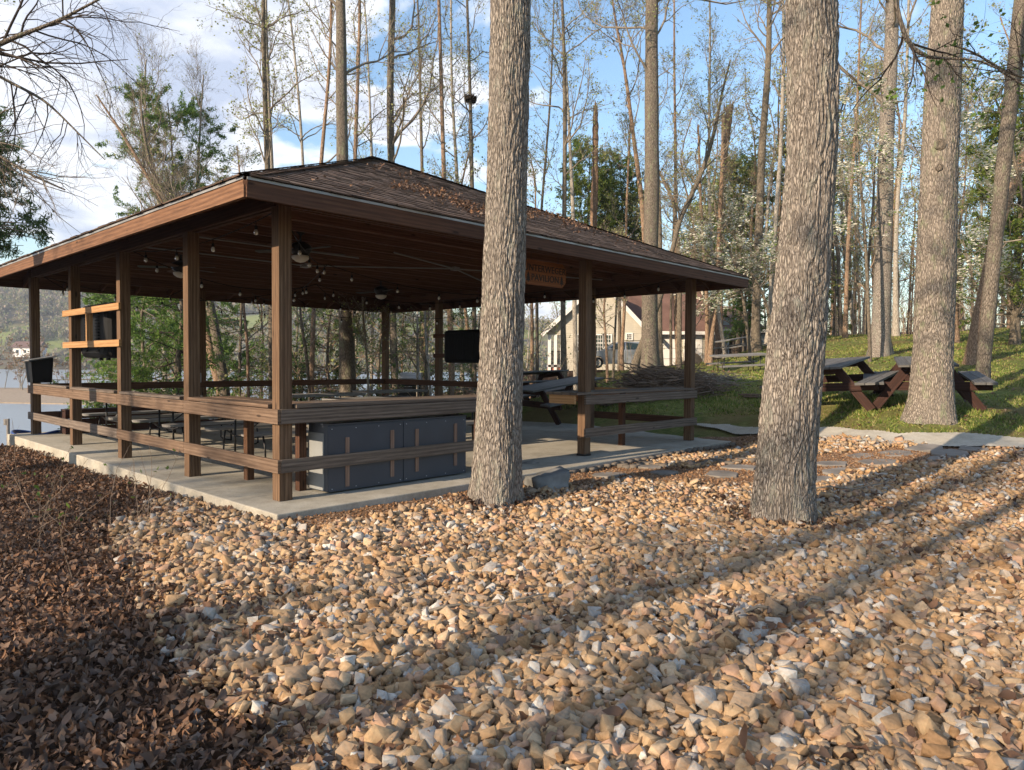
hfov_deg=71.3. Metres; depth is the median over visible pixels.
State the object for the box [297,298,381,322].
string light
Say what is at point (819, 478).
flagstone
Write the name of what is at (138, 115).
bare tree
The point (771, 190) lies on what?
woodland tree
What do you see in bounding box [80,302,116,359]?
television cover
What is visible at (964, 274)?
dogwood
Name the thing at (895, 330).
bare tree
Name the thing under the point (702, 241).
dogwood
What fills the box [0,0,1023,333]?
sky
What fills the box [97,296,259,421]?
conifer
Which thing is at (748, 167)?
cedar
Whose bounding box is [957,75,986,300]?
woodland tree
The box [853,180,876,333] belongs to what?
woodland tree
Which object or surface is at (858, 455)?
flagstone
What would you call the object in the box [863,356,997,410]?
wooden picnic table
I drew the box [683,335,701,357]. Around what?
garage door
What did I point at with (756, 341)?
bare tree
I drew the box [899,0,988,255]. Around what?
woodland tree
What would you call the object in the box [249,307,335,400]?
conifer
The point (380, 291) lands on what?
ceiling fan
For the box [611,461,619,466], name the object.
edging stone
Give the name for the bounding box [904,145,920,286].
woodland tree
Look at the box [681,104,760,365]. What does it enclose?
bare tree
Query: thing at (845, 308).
bare tree
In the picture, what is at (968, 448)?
flagstone
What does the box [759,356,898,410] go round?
wooden picnic table
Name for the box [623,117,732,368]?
bare tree
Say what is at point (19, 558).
leaf litter
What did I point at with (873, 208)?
woodland tree
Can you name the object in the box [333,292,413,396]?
bare tree
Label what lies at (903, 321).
undergrowth
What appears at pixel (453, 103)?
bare tree
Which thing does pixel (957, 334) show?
bare tree
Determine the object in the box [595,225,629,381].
bare tree
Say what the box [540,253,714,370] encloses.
cream house
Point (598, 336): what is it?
window
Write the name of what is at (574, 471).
edging stone
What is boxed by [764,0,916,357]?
bare tree
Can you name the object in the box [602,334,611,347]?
window
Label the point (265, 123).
bare tree
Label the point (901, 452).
flagstone
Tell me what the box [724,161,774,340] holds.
woodland tree
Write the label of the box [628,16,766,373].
bare tree
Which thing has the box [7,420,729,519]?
concrete slab
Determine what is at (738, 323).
conifer
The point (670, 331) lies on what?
bare tree
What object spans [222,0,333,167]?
bare tree
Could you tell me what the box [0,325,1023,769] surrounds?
ground
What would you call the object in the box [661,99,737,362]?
bare tree
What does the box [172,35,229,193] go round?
bare tree
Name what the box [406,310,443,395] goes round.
woodland tree
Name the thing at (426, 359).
bare tree
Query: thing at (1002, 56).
woodland tree
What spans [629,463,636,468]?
edging stone
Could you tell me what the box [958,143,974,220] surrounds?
woodland tree
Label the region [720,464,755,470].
flagstone
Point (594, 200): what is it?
dead snag
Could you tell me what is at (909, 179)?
dogwood
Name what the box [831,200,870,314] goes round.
woodland tree
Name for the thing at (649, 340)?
bare tree
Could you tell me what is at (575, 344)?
bare tree
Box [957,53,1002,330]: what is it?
woodland tree
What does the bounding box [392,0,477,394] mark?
bare tree
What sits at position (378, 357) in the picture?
conifer
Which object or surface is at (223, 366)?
bare tree
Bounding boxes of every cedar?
[554,134,625,231]
[590,147,643,371]
[681,157,724,259]
[700,144,774,353]
[762,117,860,335]
[956,82,1023,344]
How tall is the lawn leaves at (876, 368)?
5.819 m
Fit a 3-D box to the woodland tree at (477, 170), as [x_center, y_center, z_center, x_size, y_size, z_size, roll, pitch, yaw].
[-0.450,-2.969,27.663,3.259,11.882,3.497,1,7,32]
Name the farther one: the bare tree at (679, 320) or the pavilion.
the bare tree at (679, 320)
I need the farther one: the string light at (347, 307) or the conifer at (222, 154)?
the conifer at (222, 154)
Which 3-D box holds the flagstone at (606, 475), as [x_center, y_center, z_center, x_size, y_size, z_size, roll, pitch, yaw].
[1.262,1.212,9.317,0.413,0.114,0.381,1,2,29]
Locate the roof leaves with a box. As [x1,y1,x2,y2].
[278,163,657,253]
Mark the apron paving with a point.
(563, 425)
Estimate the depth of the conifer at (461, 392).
25.89 m
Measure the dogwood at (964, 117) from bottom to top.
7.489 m
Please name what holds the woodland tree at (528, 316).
on the ground at (564, 415)
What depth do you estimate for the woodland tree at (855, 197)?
46.31 m
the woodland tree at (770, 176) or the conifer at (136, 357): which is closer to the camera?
the conifer at (136, 357)
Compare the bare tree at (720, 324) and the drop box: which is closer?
the drop box
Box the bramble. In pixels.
[0,421,179,577]
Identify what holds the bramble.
on the ground at (564, 415)
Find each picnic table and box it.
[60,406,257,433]
[82,395,202,439]
[132,401,258,443]
[204,419,308,456]
[292,392,365,400]
[322,396,415,399]
[352,389,427,396]
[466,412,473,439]
[472,369,571,399]
[522,376,607,424]
[705,353,765,371]
[713,336,764,353]
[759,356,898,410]
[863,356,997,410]
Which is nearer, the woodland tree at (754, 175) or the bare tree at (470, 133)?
the bare tree at (470, 133)
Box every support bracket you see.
[62,302,121,347]
[433,334,443,357]
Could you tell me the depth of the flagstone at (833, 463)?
9.65 m
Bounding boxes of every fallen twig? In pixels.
[429,593,546,612]
[611,539,712,546]
[660,589,672,609]
[744,594,824,612]
[817,483,893,488]
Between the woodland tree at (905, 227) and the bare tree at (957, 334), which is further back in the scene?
the woodland tree at (905, 227)
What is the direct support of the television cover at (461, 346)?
attached to the support bracket at (438, 336)
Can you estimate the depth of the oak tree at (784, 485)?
6.65 m
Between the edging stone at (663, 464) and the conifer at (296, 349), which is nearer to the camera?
the edging stone at (663, 464)
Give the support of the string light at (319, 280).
hanging from the pavilion
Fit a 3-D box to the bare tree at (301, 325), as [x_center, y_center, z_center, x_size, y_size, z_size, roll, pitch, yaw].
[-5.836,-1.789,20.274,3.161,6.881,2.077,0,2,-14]
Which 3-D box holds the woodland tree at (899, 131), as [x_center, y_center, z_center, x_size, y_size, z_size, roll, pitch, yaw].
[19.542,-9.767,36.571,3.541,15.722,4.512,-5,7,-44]
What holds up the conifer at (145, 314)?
on the ground at (564, 415)
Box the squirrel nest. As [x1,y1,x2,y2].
[464,93,476,104]
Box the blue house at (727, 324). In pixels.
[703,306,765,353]
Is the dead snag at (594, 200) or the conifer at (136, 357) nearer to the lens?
the conifer at (136, 357)
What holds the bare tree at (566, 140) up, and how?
on the ground at (564, 415)
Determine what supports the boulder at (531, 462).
on the ground at (564, 415)
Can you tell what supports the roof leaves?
on the pavilion
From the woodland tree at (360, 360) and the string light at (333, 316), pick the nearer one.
the string light at (333, 316)
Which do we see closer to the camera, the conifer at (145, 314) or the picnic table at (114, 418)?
the picnic table at (114, 418)
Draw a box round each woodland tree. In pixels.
[228,304,300,398]
[231,304,267,398]
[304,310,338,397]
[322,311,381,397]
[324,311,375,397]
[376,314,420,389]
[398,162,454,368]
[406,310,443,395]
[422,108,488,395]
[471,156,534,366]
[523,143,561,397]
[523,304,544,370]
[542,301,569,357]
[659,96,713,352]
[661,212,671,250]
[662,223,671,249]
[689,109,728,334]
[696,140,767,344]
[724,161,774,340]
[729,93,774,349]
[734,80,786,335]
[739,52,787,279]
[756,133,784,265]
[762,219,771,324]
[763,144,785,251]
[769,62,834,221]
[829,84,869,335]
[829,94,878,335]
[829,104,916,296]
[829,150,856,334]
[831,47,872,335]
[831,54,918,334]
[831,71,877,334]
[831,115,867,305]
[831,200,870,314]
[834,29,900,333]
[836,110,867,302]
[836,168,870,298]
[837,190,866,312]
[841,181,872,329]
[852,44,924,285]
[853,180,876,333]
[859,154,894,299]
[873,176,918,306]
[892,185,918,332]
[896,115,920,223]
[896,136,920,332]
[898,184,912,301]
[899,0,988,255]
[899,70,924,268]
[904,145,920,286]
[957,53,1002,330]
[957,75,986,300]
[958,133,974,284]
[958,138,984,314]
[958,140,1011,292]
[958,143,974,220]
[961,63,999,252]
[962,2,1023,238]
[974,116,1022,326]
[985,48,1023,328]
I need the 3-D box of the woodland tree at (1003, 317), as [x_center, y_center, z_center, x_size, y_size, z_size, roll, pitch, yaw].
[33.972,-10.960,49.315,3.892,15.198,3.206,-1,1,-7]
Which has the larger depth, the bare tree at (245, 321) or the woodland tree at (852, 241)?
the woodland tree at (852, 241)
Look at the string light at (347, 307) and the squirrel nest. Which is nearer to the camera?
the string light at (347, 307)
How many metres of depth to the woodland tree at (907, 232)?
50.78 m
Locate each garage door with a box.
[662,335,674,365]
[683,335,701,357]
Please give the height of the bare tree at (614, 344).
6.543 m
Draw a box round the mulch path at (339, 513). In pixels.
[293,434,1017,534]
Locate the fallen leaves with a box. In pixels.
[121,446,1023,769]
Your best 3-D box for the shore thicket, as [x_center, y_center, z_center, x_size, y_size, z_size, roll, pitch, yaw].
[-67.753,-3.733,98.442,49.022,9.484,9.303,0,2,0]
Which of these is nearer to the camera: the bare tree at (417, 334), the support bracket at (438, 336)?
the support bracket at (438, 336)
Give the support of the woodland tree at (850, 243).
on the ground at (564, 415)
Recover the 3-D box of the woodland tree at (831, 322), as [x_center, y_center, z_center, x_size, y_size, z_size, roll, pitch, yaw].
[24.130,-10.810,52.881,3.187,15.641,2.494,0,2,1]
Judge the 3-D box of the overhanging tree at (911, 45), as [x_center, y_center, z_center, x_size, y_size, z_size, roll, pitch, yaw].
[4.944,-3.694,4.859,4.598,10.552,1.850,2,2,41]
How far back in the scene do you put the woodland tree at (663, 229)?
71.59 m
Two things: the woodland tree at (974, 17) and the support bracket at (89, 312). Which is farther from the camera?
the woodland tree at (974, 17)
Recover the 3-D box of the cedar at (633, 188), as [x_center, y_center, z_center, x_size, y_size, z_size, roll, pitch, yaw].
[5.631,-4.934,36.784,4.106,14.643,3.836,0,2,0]
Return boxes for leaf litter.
[0,443,404,769]
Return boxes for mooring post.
[3,419,9,440]
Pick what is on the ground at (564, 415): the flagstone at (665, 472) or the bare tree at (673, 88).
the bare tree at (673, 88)
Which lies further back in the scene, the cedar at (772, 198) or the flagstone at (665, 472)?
the cedar at (772, 198)
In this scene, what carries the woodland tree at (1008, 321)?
on the ground at (564, 415)
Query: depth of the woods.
445.65 m
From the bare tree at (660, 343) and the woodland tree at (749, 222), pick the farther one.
the woodland tree at (749, 222)
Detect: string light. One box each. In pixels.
[44,276,308,307]
[44,277,182,310]
[133,251,315,295]
[136,213,271,261]
[201,297,292,319]
[252,265,326,305]
[292,231,327,273]
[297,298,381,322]
[316,284,481,309]
[317,285,382,315]
[329,265,558,302]
[384,303,480,324]
[531,278,674,304]
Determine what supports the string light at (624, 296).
hanging from the pavilion
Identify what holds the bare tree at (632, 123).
on the ground at (564, 415)
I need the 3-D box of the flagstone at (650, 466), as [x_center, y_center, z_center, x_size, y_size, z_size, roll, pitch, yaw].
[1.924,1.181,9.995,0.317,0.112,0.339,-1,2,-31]
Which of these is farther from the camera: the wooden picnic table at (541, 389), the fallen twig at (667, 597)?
the wooden picnic table at (541, 389)
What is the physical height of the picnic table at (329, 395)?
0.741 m
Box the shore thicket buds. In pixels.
[0,331,182,379]
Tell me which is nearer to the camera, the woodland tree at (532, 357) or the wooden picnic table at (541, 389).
the wooden picnic table at (541, 389)
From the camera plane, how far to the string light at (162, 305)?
14.15 m
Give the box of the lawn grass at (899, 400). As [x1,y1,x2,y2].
[530,325,1023,437]
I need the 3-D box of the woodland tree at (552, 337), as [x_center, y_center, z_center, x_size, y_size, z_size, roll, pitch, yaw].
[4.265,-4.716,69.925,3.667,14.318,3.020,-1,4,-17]
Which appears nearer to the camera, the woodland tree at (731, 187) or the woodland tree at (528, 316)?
the woodland tree at (731, 187)
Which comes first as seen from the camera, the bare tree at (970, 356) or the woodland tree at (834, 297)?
the bare tree at (970, 356)
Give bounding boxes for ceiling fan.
[137,254,216,277]
[255,231,344,262]
[355,281,406,298]
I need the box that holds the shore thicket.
[0,334,173,389]
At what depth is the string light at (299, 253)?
9.62 m
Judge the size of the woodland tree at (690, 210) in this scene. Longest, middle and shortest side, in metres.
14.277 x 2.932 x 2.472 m
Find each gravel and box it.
[93,445,1023,769]
[644,432,927,468]
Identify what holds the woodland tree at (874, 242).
on the ground at (564, 415)
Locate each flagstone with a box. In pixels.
[592,472,624,478]
[637,464,661,468]
[650,470,677,475]
[705,470,737,477]
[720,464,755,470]
[816,461,846,466]
[817,476,832,481]
[822,467,857,475]
[846,453,872,457]
[858,459,900,465]
[878,450,911,455]
[904,444,942,452]
[926,456,950,461]
[930,449,968,457]
[958,445,988,451]
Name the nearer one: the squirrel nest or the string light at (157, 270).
the string light at (157, 270)
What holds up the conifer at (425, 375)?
on the ground at (564, 415)
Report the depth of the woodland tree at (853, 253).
45.81 m
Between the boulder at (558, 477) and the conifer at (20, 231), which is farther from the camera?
the conifer at (20, 231)
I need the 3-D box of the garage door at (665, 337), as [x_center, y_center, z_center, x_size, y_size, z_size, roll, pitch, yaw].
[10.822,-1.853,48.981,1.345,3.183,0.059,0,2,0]
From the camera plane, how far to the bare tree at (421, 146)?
28.95 m
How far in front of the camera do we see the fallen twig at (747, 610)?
4.27 m
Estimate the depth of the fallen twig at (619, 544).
5.75 m
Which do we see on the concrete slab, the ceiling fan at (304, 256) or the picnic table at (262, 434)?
the picnic table at (262, 434)
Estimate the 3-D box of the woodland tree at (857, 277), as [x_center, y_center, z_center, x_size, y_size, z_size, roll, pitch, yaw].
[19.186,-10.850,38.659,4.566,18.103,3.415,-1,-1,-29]
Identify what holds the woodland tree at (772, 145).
on the ground at (564, 415)
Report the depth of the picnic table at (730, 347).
30.73 m
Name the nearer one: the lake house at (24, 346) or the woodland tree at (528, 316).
the woodland tree at (528, 316)
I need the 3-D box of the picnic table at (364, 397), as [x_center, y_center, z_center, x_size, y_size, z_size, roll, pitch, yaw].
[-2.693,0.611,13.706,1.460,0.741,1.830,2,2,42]
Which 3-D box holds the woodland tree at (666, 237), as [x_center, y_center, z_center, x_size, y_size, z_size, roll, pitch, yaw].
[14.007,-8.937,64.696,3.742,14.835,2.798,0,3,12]
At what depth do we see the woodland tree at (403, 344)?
29.71 m
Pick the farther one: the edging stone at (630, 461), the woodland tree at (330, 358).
the woodland tree at (330, 358)
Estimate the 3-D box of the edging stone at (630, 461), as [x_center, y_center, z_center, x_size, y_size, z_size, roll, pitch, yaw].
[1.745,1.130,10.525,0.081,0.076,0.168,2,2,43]
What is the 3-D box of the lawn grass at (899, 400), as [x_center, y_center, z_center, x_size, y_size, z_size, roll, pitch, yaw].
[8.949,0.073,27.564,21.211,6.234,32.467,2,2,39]
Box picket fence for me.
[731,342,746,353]
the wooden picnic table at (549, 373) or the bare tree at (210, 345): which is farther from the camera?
the bare tree at (210, 345)
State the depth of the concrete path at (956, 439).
10.81 m
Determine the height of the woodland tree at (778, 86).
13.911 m
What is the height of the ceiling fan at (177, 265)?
0.450 m
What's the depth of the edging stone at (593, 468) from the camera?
9.79 m
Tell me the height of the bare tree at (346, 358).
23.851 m
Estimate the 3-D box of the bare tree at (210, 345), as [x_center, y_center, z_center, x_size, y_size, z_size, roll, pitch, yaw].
[-12.450,-3.957,24.837,5.488,14.544,2.823,0,2,0]
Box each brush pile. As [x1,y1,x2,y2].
[596,356,746,405]
[695,363,762,389]
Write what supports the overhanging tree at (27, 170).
on the ground at (564, 415)
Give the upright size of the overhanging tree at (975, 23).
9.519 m
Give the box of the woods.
[0,287,828,370]
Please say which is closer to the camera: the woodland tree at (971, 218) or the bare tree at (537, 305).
the bare tree at (537, 305)
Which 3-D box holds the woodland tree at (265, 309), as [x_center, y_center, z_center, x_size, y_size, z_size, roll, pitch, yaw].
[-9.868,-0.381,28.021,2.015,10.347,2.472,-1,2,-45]
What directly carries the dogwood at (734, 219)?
on the ground at (564, 415)
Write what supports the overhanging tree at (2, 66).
on the ground at (564, 415)
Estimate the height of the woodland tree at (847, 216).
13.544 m
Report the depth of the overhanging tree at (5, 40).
8.05 m
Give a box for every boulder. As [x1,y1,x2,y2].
[522,460,538,463]
[524,466,570,488]
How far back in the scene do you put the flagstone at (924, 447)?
10.25 m
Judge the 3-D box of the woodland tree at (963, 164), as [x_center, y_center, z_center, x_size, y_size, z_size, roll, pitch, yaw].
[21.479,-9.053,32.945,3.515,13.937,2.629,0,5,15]
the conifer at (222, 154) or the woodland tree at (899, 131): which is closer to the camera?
the conifer at (222, 154)
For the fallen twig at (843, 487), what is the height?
0.073 m
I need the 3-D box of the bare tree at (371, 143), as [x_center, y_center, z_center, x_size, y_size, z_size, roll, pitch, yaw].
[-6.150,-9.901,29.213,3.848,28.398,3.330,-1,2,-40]
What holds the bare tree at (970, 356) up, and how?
on the ground at (564, 415)
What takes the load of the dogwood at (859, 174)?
on the ground at (564, 415)
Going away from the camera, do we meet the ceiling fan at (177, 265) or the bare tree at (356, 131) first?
the ceiling fan at (177, 265)
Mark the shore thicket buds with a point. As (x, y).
(14, 358)
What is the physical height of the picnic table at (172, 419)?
0.741 m
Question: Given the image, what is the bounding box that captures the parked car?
[596,340,639,367]
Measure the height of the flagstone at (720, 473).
0.110 m
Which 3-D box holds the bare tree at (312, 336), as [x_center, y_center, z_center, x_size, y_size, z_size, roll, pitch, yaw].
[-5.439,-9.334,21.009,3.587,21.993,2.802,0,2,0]
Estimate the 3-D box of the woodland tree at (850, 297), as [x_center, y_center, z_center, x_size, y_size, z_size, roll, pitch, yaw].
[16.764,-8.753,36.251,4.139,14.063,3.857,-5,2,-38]
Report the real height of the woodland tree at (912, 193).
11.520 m
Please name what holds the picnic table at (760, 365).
on the ground at (564, 415)
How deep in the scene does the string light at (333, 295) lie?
15.47 m
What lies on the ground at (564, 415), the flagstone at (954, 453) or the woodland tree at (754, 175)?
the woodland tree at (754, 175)
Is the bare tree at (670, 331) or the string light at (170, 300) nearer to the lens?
the string light at (170, 300)
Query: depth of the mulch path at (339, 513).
9.40 m
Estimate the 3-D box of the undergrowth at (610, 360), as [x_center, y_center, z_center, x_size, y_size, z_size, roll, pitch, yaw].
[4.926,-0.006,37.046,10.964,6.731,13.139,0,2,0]
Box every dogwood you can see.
[671,206,778,325]
[674,183,779,360]
[832,73,918,361]
[863,34,996,228]
[956,222,1022,313]
[957,75,1023,276]
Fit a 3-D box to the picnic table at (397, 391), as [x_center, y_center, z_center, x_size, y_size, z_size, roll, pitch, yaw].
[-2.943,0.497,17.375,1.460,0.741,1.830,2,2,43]
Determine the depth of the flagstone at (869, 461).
9.61 m
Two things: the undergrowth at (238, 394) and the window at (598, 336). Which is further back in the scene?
the window at (598, 336)
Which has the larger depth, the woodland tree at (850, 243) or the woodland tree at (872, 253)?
the woodland tree at (850, 243)
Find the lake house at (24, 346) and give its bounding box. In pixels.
[10,341,47,356]
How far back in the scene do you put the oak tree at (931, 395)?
11.58 m
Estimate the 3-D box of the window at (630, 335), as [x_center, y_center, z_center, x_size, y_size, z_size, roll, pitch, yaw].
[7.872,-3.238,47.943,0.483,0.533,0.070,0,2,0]
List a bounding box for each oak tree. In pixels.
[467,0,530,508]
[749,0,839,524]
[900,0,964,424]
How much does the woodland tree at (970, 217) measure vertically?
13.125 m
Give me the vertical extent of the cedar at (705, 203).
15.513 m
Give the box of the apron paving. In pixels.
[522,421,730,441]
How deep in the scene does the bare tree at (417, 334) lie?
20.82 m
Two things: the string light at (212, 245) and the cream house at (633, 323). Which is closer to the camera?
the string light at (212, 245)
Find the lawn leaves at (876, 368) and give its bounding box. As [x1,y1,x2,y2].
[530,333,1023,431]
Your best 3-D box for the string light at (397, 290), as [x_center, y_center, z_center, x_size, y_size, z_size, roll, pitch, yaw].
[-1.012,-1.808,13.504,5.336,0.449,0.050,-1,2,-40]
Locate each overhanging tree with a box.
[0,0,117,232]
[0,0,185,146]
[0,6,121,207]
[844,0,1023,132]
[907,0,1023,105]
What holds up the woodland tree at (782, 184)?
on the ground at (564, 415)
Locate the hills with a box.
[0,294,559,371]
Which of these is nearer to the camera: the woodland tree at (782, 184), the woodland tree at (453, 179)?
the woodland tree at (453, 179)
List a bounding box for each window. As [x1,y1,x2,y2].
[596,334,603,350]
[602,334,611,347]
[626,333,632,339]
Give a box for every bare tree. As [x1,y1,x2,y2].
[76,63,219,418]
[94,33,229,395]
[101,8,213,421]
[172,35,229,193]
[192,0,329,398]
[207,143,292,396]
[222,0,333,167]
[233,0,362,400]
[272,0,388,400]
[292,305,355,400]
[301,0,406,378]
[303,0,421,397]
[317,0,407,395]
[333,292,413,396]
[369,307,444,396]
[376,0,469,395]
[379,0,463,394]
[391,309,465,395]
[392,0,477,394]
[419,0,489,394]
[420,0,488,394]
[528,0,582,396]
[529,0,643,377]
[541,0,625,389]
[565,0,769,369]
[577,0,673,241]
[595,219,628,377]
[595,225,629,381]
[598,95,643,370]
[607,0,701,364]
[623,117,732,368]
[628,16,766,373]
[639,0,700,364]
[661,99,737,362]
[661,166,707,364]
[681,0,754,357]
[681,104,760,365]
[715,0,865,352]
[738,0,787,345]
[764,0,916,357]
[838,0,902,337]
[847,0,930,335]
[922,0,970,342]
[962,0,1023,377]
[962,4,1023,364]
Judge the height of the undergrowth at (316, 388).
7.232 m
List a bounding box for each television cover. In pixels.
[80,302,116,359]
[444,329,479,362]
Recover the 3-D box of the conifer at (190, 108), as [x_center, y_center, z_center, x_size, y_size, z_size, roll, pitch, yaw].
[-12.865,-3.219,26.809,8.719,16.491,8.309,0,2,0]
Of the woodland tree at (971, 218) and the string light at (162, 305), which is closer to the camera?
the string light at (162, 305)
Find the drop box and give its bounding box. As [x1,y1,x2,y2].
[21,356,56,382]
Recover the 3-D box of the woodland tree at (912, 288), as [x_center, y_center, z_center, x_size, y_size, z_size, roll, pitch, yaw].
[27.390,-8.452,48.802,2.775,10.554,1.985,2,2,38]
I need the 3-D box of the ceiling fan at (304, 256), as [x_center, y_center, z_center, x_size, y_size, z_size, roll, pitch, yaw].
[-3.023,-1.949,10.080,1.234,0.450,1.252,0,2,0]
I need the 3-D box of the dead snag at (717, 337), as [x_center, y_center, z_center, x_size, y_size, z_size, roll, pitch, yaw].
[10.030,-7.146,34.001,1.048,12.851,0.508,-1,2,-45]
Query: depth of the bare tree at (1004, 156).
15.39 m
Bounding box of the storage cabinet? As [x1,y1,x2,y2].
[308,414,466,491]
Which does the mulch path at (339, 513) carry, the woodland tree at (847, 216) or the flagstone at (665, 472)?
the flagstone at (665, 472)
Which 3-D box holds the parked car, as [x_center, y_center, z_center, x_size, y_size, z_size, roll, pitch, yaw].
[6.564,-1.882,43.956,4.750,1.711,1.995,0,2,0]
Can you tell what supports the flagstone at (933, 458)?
on the mulch path at (339, 513)
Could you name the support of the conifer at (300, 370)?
on the ground at (564, 415)
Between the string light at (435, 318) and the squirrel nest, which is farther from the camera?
the squirrel nest
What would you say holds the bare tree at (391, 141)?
on the ground at (564, 415)
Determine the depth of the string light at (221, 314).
16.55 m
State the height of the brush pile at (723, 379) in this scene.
0.780 m
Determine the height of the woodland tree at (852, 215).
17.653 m
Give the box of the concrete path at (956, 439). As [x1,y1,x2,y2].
[697,423,1023,447]
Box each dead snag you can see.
[590,100,598,382]
[714,104,733,359]
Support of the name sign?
hanging from the pavilion
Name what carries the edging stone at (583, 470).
on the mulch path at (339, 513)
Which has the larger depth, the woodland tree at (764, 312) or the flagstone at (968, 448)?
the woodland tree at (764, 312)
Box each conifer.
[0,104,54,260]
[52,65,267,403]
[58,316,162,428]
[63,292,231,422]
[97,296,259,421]
[206,145,293,396]
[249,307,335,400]
[264,308,381,400]
[325,312,458,396]
[355,307,480,395]
[443,308,480,395]
[723,261,766,351]
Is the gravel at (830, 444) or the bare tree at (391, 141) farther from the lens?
the bare tree at (391, 141)
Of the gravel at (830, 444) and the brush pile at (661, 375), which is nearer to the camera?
the gravel at (830, 444)
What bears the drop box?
on the pavilion
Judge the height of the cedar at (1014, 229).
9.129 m
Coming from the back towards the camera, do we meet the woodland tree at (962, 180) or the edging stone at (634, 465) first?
the woodland tree at (962, 180)
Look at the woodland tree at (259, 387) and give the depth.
27.71 m
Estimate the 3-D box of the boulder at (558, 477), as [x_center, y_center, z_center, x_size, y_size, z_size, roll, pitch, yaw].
[0.445,1.192,8.395,0.525,0.392,0.483,0,2,-24]
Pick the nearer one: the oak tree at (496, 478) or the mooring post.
the oak tree at (496, 478)
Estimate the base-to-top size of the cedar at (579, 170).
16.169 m
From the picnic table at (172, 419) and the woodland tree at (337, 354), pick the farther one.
the woodland tree at (337, 354)
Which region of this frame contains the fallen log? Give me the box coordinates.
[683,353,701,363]
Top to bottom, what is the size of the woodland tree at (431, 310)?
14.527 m
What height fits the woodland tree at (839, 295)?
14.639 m
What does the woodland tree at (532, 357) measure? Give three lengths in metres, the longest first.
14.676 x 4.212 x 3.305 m
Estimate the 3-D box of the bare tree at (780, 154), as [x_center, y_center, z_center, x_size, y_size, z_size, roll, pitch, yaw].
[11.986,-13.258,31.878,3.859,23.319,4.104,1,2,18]
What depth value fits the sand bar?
79.58 m
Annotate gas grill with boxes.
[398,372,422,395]
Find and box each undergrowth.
[182,370,257,418]
[215,325,567,400]
[526,329,704,378]
[761,258,1023,339]
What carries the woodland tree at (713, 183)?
on the ground at (564, 415)
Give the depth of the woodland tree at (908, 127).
46.50 m
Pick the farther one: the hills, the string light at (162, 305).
the hills
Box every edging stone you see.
[569,469,578,473]
[579,467,587,472]
[587,466,598,471]
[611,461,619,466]
[617,463,627,467]
[626,459,634,463]
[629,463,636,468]
[658,463,668,467]
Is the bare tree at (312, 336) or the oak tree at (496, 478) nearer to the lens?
the oak tree at (496, 478)
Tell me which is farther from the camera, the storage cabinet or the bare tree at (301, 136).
the bare tree at (301, 136)
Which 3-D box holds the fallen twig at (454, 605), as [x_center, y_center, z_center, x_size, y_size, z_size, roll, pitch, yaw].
[-0.146,1.353,4.454,0.749,0.071,0.109,0,2,-9]
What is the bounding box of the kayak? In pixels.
[11,429,59,433]
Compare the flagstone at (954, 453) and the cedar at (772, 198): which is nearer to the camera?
the flagstone at (954, 453)
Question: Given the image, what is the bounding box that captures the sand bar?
[0,388,246,404]
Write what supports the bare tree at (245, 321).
on the ground at (564, 415)
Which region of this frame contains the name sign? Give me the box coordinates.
[525,259,565,287]
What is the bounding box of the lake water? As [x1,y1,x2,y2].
[0,369,477,444]
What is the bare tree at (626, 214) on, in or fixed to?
on the ground at (564, 415)
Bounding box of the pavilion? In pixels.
[0,156,749,501]

